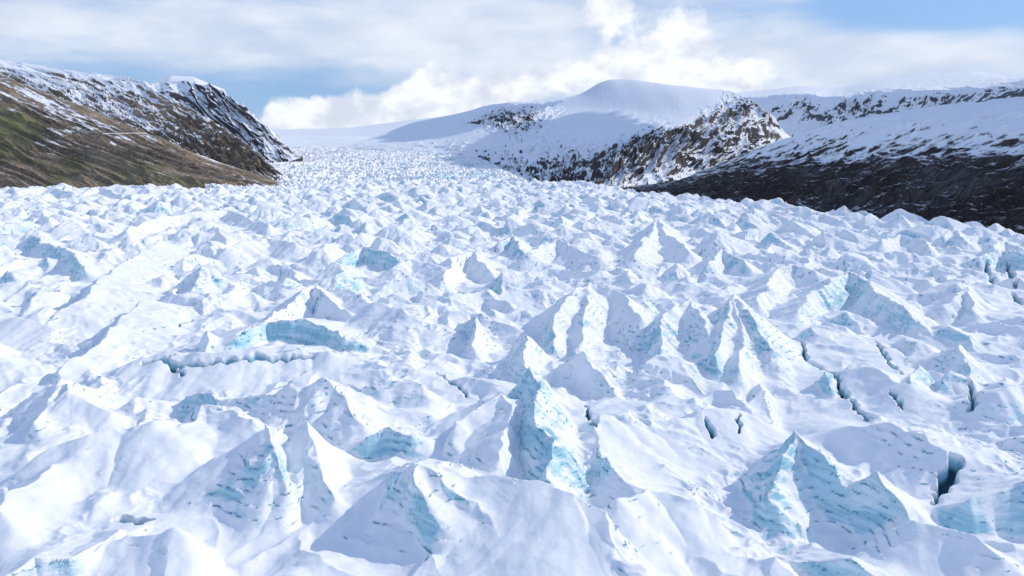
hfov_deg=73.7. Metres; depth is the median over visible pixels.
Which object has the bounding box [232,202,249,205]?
ice pinnacle
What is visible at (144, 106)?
hillside shoulder
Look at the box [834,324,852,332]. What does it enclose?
ice pinnacle
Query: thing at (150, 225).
ice pinnacle
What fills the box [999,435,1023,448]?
ice pinnacle
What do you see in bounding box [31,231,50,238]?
ice pinnacle
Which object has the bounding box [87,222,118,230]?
ice pinnacle
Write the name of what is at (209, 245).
ice pinnacle
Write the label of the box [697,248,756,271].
ice pinnacle
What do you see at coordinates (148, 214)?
ice pinnacle
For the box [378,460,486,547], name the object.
ice pinnacle
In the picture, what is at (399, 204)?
ice pinnacle
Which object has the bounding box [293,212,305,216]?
ice pinnacle
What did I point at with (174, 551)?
ice pinnacle
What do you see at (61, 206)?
ice pinnacle
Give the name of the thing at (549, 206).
ice pinnacle
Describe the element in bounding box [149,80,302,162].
rocky mountain
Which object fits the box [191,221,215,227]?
ice pinnacle
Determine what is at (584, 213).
ice pinnacle
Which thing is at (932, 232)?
ice pinnacle
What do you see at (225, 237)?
ice pinnacle
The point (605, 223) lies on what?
ice pinnacle
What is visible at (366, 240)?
ice pinnacle
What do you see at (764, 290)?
ice pinnacle
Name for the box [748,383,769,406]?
ice pinnacle
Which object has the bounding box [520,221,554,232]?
ice pinnacle
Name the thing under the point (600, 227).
ice pinnacle
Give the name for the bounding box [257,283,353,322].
ice pinnacle
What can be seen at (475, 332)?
ice pinnacle
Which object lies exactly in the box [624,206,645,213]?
ice pinnacle
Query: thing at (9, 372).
ice pinnacle
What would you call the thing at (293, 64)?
sky
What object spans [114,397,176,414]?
ice pinnacle
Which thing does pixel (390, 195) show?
ice pinnacle
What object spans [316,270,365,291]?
ice pinnacle
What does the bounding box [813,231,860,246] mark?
ice pinnacle
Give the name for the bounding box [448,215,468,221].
ice pinnacle
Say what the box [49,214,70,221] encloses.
ice pinnacle
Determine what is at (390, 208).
ice pinnacle
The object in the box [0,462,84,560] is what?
ice pinnacle
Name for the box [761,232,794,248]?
ice pinnacle
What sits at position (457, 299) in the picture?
ice pinnacle
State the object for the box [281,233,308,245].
ice pinnacle
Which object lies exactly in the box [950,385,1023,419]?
ice pinnacle
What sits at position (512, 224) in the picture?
ice pinnacle
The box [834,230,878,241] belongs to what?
ice pinnacle
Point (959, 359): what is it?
ice pinnacle
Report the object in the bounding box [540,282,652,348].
ice pinnacle
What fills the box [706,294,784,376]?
ice pinnacle
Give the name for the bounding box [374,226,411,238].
ice pinnacle
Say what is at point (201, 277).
ice pinnacle
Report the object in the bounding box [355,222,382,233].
ice pinnacle
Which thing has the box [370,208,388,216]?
ice pinnacle
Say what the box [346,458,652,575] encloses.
ice pinnacle
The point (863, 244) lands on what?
ice pinnacle
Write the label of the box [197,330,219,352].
ice pinnacle
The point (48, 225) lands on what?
ice pinnacle
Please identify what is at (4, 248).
ice pinnacle
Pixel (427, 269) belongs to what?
ice pinnacle
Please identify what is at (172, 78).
snow cap
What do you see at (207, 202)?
ice pinnacle
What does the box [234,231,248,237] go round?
ice pinnacle
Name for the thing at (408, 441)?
ice pinnacle
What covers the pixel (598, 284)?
ice pinnacle
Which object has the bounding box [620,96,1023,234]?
moraine hill
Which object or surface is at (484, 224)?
ice pinnacle
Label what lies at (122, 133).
path
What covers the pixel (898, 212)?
ice pinnacle
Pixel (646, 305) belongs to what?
ice pinnacle
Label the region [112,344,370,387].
ice pinnacle
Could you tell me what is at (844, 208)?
ice pinnacle
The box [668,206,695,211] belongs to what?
ice pinnacle
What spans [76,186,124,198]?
ice pinnacle
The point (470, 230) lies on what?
ice pinnacle
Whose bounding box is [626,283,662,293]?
ice pinnacle
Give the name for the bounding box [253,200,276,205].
ice pinnacle
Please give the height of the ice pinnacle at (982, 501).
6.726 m
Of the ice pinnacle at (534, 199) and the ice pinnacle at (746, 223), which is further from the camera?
the ice pinnacle at (534, 199)
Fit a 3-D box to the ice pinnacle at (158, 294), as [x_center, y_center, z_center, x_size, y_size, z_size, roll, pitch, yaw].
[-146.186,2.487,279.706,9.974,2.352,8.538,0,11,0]
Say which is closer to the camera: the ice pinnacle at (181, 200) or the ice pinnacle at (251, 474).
the ice pinnacle at (251, 474)
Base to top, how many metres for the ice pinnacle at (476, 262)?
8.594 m
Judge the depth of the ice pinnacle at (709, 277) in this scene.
309.93 m
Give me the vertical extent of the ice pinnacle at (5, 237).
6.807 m
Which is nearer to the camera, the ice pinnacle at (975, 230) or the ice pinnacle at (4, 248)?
the ice pinnacle at (4, 248)
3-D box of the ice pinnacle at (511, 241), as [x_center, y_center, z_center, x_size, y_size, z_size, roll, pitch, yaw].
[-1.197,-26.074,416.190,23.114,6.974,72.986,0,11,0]
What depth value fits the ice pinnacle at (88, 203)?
716.51 m
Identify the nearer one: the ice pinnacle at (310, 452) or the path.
the ice pinnacle at (310, 452)
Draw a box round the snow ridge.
[271,103,500,136]
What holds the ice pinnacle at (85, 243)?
on the glacier at (350, 534)
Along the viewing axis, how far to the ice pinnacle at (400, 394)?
158.75 m
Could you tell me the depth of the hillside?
1378.56 m
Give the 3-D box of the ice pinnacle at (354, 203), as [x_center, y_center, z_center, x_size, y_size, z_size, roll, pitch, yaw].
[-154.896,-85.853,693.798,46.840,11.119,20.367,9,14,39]
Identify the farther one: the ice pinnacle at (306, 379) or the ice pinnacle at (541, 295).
the ice pinnacle at (541, 295)
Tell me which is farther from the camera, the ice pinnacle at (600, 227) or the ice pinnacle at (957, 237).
the ice pinnacle at (600, 227)
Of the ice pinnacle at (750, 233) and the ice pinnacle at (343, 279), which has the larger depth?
the ice pinnacle at (750, 233)
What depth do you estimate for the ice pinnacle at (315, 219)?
537.61 m
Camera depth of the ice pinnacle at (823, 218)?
586.14 m
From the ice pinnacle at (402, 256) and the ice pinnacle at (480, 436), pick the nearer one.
the ice pinnacle at (480, 436)
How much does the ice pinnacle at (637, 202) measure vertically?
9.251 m
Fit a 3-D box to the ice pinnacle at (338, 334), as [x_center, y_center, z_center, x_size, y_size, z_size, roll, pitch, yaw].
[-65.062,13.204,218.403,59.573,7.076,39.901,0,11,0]
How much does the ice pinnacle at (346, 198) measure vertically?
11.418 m
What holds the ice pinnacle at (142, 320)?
on the glacier at (350, 534)
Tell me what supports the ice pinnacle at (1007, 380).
on the glacier at (350, 534)
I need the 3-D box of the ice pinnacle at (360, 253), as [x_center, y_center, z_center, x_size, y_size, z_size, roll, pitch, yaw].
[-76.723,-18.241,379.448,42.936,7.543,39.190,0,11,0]
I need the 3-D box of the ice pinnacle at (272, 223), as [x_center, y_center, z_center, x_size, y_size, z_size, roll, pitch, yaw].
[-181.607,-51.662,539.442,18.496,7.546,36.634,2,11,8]
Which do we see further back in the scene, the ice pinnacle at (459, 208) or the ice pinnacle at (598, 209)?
the ice pinnacle at (459, 208)
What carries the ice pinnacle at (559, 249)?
on the glacier at (350, 534)
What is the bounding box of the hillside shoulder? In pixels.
[0,59,284,179]
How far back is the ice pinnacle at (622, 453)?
135.96 m
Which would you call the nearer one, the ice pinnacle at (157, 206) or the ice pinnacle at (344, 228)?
the ice pinnacle at (344, 228)
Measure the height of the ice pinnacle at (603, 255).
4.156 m
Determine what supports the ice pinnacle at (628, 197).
on the glacier at (350, 534)
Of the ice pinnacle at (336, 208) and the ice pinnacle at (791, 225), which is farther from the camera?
the ice pinnacle at (336, 208)
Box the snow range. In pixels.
[738,71,1023,136]
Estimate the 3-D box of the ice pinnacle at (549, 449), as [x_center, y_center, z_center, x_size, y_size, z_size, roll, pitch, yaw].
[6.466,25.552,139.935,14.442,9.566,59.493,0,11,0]
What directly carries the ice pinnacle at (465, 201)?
on the glacier at (350, 534)
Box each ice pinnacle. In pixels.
[0,215,30,221]
[0,221,39,229]
[0,235,12,238]
[0,235,94,274]
[0,245,14,256]
[0,316,61,351]
[0,357,41,381]
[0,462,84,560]
[0,525,153,575]
[1,270,40,280]
[7,378,125,435]
[7,419,218,487]
[12,187,77,196]
[21,201,50,207]
[24,291,75,305]
[27,209,52,218]
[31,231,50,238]
[37,216,61,224]
[37,220,56,230]
[46,239,194,334]
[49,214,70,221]
[50,204,73,208]
[51,219,89,233]
[52,422,90,439]
[53,298,180,381]
[65,204,99,210]
[70,196,98,200]
[70,237,107,249]
[75,488,126,513]
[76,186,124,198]
[77,199,100,206]
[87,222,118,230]
[96,527,213,575]
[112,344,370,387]
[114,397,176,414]
[117,209,274,238]
[118,236,143,246]
[132,215,151,223]
[139,212,167,218]
[145,292,167,296]
[146,274,179,287]
[149,201,176,212]
[168,291,213,304]
[169,191,191,198]
[173,254,217,272]
[174,196,192,205]
[174,229,200,235]
[174,271,192,281]
[177,266,241,291]
[178,393,223,410]
[180,404,282,449]
[189,216,217,222]
[190,207,216,211]
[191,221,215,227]
[191,263,225,272]
[192,240,228,253]
[194,428,296,514]
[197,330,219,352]
[198,199,223,204]
[207,315,236,325]
[210,230,257,245]
[211,238,311,262]
[212,327,227,333]
[213,206,237,210]
[216,376,388,437]
[217,318,393,352]
[222,203,243,208]
[226,274,250,280]
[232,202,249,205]
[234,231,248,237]
[244,266,270,276]
[245,292,267,302]
[251,204,288,216]
[252,258,282,267]
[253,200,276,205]
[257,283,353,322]
[259,211,291,220]
[268,217,289,225]
[279,216,309,224]
[279,278,303,287]
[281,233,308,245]
[282,421,342,507]
[291,372,317,386]
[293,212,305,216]
[302,213,328,224]
[305,194,326,201]
[307,243,344,261]
[310,199,331,209]
[310,228,341,237]
[311,243,342,249]
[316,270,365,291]
[317,262,369,276]
[319,234,337,242]
[325,204,342,212]
[329,287,464,346]
[331,200,348,206]
[332,213,357,221]
[334,233,355,243]
[335,208,373,220]
[335,246,404,264]
[337,224,353,232]
[339,196,362,200]
[339,244,359,252]
[344,427,442,457]
[345,198,378,208]
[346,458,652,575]
[348,218,376,228]
[349,233,375,246]
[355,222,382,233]
[357,380,443,407]
[362,200,375,205]
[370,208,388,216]
[371,237,401,251]
[373,270,436,294]
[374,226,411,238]
[378,205,400,212]
[378,259,444,279]
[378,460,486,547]
[380,191,408,198]
[382,375,413,382]
[386,293,404,297]
[393,200,411,209]
[394,235,421,244]
[396,253,416,259]
[398,223,422,228]
[401,185,415,191]
[408,209,432,217]
[409,188,426,195]
[412,555,437,575]
[417,291,438,302]
[420,193,439,199]
[421,394,524,476]
[423,201,441,206]
[426,361,453,368]
[431,250,500,290]
[432,244,459,253]
[433,206,456,213]
[440,232,472,239]
[444,237,470,245]
[446,293,471,307]
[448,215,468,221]
[451,206,466,211]
[454,220,474,229]
[454,316,487,351]
[456,226,480,234]
[458,199,473,204]
[466,292,484,307]
[470,216,494,223]
[475,221,501,229]
[477,189,511,198]
[482,386,508,398]
[486,309,502,317]
[489,272,529,294]
[491,234,527,256]
[492,199,509,206]
[494,222,505,226]
[501,213,523,220]
[503,218,525,231]
[509,334,544,371]
[509,366,584,491]
[518,239,612,268]
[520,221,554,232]
[526,197,553,202]
[527,276,572,289]
[530,289,558,301]
[535,200,557,211]
[535,276,547,279]
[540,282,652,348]
[551,192,567,198]
[551,224,582,235]
[553,215,573,224]
[553,351,612,381]
[556,204,571,213]
[566,208,595,214]
[569,204,581,207]
[572,214,589,220]
[573,209,594,218]
[575,231,600,240]
[575,408,790,549]
[581,196,604,202]
[584,280,608,287]
[587,188,609,192]
[588,203,606,208]
[589,205,610,213]
[590,221,621,226]
[593,224,624,229]
[596,251,609,260]
[600,195,615,200]
[600,489,749,558]
[606,235,624,243]
[609,199,628,206]
[618,195,631,199]
[623,219,697,266]
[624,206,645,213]
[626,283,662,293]
[629,197,648,206]
[631,211,647,217]
[637,300,653,310]
[641,355,701,377]
[643,298,714,355]
[649,198,663,203]
[652,206,669,211]
[657,192,672,195]
[666,263,687,273]
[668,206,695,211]
[670,214,694,221]
[672,202,701,209]
[694,211,721,222]
[696,230,748,251]
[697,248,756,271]
[701,201,725,210]
[702,272,725,282]
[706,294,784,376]
[710,216,733,224]
[719,214,737,222]
[736,229,766,238]
[737,213,767,226]
[738,220,770,230]
[738,264,830,310]
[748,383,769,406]
[748,431,857,523]
[749,199,778,208]
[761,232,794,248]
[773,197,783,204]
[779,220,820,233]
[779,271,926,327]
[791,207,822,216]
[791,547,908,575]
[796,219,833,229]
[802,327,835,340]
[806,214,849,225]
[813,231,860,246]
[813,367,945,410]
[817,371,834,393]
[819,268,843,276]
[825,227,845,234]
[825,422,1023,480]
[828,312,876,326]
[832,253,888,274]
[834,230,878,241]
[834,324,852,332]
[835,205,852,213]
[847,471,937,527]
[854,240,870,247]
[855,270,866,274]
[858,214,882,224]
[865,269,909,287]
[868,234,937,253]
[872,520,1023,575]
[882,209,927,220]
[889,215,912,226]
[898,225,950,239]
[900,340,935,354]
[903,365,931,388]
[927,216,969,229]
[927,281,976,293]
[927,472,1023,531]
[930,287,987,319]
[932,324,983,344]
[933,344,990,382]
[934,230,975,247]
[940,370,967,386]
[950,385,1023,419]
[960,226,997,235]
[963,221,985,227]
[964,249,1023,264]
[985,240,1023,252]
[986,223,1005,231]
[998,378,1018,383]
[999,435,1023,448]
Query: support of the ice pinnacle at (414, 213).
on the glacier at (350, 534)
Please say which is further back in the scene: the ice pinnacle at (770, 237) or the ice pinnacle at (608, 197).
the ice pinnacle at (608, 197)
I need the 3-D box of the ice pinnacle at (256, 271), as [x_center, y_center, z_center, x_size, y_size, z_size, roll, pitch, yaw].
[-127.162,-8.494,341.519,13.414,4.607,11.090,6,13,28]
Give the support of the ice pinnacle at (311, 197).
on the glacier at (350, 534)
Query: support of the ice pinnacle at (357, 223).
on the glacier at (350, 534)
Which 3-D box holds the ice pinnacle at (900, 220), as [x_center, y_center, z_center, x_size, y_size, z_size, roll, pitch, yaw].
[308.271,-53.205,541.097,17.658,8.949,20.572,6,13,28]
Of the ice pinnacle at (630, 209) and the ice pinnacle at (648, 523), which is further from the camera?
the ice pinnacle at (630, 209)
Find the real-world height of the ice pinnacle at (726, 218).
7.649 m
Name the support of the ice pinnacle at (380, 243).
on the glacier at (350, 534)
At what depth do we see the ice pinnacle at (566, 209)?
651.09 m
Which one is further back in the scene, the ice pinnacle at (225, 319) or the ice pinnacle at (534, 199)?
the ice pinnacle at (534, 199)
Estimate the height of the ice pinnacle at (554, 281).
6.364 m
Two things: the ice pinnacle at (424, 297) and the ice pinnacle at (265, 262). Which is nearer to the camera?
the ice pinnacle at (424, 297)
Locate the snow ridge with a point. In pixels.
(372, 130)
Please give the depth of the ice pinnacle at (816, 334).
216.53 m
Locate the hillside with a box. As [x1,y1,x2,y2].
[0,76,280,188]
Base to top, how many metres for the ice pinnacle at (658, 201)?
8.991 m
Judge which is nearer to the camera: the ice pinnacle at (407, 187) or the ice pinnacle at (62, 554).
the ice pinnacle at (62, 554)
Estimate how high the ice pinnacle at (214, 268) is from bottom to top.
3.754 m
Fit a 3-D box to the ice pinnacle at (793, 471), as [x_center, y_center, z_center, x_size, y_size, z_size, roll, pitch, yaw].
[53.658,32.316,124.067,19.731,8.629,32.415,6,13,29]
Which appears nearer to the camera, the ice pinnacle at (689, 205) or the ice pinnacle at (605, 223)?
the ice pinnacle at (605, 223)
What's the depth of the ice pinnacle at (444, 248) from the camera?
402.77 m
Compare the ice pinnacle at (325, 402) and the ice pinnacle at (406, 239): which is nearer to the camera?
the ice pinnacle at (325, 402)
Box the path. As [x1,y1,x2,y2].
[102,133,144,134]
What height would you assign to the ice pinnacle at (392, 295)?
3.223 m
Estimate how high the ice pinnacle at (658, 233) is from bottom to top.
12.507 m
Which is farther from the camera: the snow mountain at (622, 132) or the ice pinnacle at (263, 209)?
the snow mountain at (622, 132)
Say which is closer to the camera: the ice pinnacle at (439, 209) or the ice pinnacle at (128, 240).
the ice pinnacle at (128, 240)
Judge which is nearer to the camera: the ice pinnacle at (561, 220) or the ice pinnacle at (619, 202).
the ice pinnacle at (561, 220)
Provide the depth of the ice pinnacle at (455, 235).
477.04 m
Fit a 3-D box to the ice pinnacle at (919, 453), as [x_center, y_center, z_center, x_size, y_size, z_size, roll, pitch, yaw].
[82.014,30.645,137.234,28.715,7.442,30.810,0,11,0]
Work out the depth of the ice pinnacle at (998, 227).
504.39 m
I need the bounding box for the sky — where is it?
[0,0,1023,128]
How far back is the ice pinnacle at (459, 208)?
695.08 m
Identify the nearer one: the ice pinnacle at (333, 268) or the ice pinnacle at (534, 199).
the ice pinnacle at (333, 268)
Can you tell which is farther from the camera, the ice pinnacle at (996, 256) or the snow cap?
the snow cap
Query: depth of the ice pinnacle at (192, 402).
158.97 m
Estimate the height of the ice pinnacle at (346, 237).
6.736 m
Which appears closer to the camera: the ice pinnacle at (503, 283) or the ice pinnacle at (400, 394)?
the ice pinnacle at (400, 394)
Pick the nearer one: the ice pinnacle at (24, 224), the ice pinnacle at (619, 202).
the ice pinnacle at (24, 224)
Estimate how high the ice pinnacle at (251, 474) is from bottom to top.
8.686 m
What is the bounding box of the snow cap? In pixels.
[148,75,226,95]
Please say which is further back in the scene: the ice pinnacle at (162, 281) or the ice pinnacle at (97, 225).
the ice pinnacle at (97, 225)
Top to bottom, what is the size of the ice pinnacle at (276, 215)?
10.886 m
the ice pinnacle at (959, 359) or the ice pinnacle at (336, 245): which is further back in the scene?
the ice pinnacle at (336, 245)
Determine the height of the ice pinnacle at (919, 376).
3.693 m
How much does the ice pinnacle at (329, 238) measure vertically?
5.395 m
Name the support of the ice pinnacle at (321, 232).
on the glacier at (350, 534)
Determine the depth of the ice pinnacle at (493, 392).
169.65 m
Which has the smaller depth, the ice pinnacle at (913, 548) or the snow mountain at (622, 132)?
the ice pinnacle at (913, 548)
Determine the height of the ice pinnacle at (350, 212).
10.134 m
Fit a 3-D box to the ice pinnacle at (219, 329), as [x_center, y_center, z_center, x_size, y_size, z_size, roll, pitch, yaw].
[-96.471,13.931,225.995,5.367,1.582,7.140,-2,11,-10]
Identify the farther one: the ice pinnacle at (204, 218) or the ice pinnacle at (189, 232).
the ice pinnacle at (204, 218)
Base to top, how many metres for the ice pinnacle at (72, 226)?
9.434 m
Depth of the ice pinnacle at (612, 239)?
452.73 m
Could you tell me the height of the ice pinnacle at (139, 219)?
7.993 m
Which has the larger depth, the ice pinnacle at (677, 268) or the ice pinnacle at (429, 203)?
the ice pinnacle at (429, 203)
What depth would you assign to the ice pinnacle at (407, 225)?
530.18 m
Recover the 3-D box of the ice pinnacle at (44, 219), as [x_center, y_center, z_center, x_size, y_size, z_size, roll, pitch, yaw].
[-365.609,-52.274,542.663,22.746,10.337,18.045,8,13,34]
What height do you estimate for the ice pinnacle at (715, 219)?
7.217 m
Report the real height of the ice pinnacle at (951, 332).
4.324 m
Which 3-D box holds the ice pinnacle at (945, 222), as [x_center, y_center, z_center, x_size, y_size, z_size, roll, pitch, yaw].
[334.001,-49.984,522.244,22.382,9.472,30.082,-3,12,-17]
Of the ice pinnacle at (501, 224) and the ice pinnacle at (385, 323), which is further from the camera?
the ice pinnacle at (501, 224)
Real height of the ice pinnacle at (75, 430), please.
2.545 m
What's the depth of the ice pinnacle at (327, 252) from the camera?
384.12 m
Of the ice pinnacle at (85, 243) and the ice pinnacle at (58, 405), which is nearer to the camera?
the ice pinnacle at (58, 405)
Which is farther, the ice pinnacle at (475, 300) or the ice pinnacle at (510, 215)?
the ice pinnacle at (510, 215)
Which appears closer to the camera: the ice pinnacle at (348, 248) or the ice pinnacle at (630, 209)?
the ice pinnacle at (348, 248)
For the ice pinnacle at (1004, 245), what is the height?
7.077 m
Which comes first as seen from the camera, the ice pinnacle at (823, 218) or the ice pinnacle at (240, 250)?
the ice pinnacle at (240, 250)
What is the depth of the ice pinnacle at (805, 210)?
617.16 m
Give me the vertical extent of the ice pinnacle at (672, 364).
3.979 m
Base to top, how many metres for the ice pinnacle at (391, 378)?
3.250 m
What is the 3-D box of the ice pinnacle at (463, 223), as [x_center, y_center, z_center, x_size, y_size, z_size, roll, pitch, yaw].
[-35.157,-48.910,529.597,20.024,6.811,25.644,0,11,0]
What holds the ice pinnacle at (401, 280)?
on the glacier at (350, 534)
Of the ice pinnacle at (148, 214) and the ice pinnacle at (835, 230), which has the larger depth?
the ice pinnacle at (148, 214)
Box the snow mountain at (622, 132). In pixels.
[341,79,789,186]
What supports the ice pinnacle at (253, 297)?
on the glacier at (350, 534)
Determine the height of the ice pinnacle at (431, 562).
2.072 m
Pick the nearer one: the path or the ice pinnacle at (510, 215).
the ice pinnacle at (510, 215)
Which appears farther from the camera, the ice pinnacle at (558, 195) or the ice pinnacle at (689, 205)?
the ice pinnacle at (558, 195)
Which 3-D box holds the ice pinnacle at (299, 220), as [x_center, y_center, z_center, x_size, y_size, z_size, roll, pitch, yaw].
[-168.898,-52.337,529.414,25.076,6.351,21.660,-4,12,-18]
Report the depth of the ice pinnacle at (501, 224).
536.01 m
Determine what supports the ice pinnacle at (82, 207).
on the glacier at (350, 534)
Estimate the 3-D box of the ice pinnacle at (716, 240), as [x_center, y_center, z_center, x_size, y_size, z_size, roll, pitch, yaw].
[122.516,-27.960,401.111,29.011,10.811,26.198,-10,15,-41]
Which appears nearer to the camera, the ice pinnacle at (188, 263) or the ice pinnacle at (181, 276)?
the ice pinnacle at (181, 276)
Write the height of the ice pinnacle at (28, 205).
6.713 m
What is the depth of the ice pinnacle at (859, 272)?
326.89 m
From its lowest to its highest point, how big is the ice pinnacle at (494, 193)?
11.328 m
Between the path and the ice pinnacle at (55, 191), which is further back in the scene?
the path
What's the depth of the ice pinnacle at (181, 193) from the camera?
849.02 m
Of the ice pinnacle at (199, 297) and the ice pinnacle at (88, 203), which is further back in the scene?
the ice pinnacle at (88, 203)
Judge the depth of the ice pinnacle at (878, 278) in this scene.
309.16 m
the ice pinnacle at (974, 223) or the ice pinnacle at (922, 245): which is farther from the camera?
the ice pinnacle at (974, 223)
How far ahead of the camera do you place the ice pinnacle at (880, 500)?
113.53 m
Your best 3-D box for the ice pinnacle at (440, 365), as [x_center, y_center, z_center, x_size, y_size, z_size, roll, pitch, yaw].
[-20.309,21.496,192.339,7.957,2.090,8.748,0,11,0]
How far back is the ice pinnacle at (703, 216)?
564.77 m
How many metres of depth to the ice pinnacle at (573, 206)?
718.18 m
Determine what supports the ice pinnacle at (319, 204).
on the glacier at (350, 534)
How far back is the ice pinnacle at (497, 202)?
758.71 m
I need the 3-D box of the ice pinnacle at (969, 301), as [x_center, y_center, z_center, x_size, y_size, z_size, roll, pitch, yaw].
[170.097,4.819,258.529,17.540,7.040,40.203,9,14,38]
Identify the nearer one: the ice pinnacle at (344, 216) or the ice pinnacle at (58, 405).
the ice pinnacle at (58, 405)
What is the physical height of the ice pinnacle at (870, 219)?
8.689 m
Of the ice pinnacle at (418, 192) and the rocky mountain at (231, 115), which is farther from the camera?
the rocky mountain at (231, 115)
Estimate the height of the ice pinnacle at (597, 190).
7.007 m
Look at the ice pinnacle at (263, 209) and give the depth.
648.24 m
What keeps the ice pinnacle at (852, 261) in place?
on the glacier at (350, 534)
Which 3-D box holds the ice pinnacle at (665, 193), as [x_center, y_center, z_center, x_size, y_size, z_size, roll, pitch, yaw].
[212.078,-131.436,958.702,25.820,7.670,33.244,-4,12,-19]
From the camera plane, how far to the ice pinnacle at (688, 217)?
582.86 m
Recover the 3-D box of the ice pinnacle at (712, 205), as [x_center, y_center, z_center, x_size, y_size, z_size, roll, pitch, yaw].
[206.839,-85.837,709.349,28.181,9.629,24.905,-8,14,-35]
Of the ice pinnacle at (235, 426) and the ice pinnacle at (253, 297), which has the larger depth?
the ice pinnacle at (253, 297)
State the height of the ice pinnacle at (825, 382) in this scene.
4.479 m
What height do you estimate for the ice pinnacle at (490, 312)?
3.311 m
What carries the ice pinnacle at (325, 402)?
on the glacier at (350, 534)
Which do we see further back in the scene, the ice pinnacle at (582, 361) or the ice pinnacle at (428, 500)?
the ice pinnacle at (582, 361)
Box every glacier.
[0,178,1023,575]
[205,135,527,187]
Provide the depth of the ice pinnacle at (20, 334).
219.18 m
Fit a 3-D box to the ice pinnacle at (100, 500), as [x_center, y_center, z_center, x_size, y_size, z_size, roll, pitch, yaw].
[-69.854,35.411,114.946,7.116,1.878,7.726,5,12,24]
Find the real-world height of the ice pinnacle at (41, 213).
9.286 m
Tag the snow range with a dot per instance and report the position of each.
(795, 111)
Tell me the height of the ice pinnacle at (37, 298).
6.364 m
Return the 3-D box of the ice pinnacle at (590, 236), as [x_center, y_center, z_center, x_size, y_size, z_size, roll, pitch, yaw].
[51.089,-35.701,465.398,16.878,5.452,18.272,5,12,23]
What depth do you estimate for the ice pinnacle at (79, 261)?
390.37 m
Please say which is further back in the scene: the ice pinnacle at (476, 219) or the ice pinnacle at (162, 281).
the ice pinnacle at (476, 219)
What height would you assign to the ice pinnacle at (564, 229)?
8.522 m
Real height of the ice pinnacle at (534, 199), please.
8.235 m
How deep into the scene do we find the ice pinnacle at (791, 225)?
508.41 m
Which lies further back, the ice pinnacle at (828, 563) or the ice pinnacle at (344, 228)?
the ice pinnacle at (344, 228)
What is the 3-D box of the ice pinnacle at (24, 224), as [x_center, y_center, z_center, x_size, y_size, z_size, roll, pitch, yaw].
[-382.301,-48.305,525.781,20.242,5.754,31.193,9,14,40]
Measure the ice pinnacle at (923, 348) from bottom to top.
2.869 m
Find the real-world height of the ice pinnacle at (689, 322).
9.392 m
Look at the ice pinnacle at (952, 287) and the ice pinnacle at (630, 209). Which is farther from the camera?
the ice pinnacle at (630, 209)
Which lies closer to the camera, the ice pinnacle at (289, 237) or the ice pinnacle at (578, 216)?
the ice pinnacle at (289, 237)
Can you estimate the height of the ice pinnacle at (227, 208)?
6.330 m
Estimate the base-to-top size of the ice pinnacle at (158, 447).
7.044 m
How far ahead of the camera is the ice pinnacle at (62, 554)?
96.80 m
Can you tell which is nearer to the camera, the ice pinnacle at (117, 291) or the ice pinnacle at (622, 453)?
the ice pinnacle at (622, 453)
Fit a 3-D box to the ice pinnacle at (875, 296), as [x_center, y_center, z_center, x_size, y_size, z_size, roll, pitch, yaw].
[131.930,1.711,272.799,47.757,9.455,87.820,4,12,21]
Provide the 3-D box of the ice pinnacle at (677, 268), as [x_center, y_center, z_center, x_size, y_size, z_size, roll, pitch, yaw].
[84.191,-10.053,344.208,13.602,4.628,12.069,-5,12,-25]
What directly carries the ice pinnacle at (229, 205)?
on the glacier at (350, 534)
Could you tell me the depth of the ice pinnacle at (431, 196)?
850.72 m
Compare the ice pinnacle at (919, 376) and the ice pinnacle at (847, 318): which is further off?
the ice pinnacle at (847, 318)
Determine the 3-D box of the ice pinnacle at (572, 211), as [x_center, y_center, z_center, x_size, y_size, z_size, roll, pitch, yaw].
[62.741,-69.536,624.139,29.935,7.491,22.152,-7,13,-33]
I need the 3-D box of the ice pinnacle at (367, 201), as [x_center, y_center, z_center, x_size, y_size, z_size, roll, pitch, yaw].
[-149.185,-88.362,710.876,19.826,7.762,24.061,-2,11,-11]
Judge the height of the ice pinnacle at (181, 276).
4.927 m
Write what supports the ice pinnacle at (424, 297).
on the glacier at (350, 534)
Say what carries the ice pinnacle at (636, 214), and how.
on the glacier at (350, 534)
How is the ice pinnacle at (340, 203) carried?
on the glacier at (350, 534)
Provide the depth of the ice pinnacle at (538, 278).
333.54 m
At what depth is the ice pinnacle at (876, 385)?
170.88 m
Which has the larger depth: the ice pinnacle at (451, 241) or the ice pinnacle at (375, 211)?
the ice pinnacle at (375, 211)
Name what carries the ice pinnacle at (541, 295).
on the glacier at (350, 534)
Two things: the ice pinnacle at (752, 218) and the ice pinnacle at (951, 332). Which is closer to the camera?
the ice pinnacle at (951, 332)
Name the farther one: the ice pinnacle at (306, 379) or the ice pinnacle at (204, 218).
the ice pinnacle at (204, 218)
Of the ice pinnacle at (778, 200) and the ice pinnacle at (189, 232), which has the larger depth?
the ice pinnacle at (778, 200)
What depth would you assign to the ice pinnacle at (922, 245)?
412.87 m
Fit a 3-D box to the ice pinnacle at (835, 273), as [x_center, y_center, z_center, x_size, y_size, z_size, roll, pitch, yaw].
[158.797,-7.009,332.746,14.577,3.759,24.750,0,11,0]
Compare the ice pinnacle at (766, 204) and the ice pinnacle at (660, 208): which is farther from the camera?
the ice pinnacle at (766, 204)
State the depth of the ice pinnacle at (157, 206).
656.09 m
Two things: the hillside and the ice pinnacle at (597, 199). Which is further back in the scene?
the hillside
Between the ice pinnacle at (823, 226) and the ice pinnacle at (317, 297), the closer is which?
the ice pinnacle at (317, 297)
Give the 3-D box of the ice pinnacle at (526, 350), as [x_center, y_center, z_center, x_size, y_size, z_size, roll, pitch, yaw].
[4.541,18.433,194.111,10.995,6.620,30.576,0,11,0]

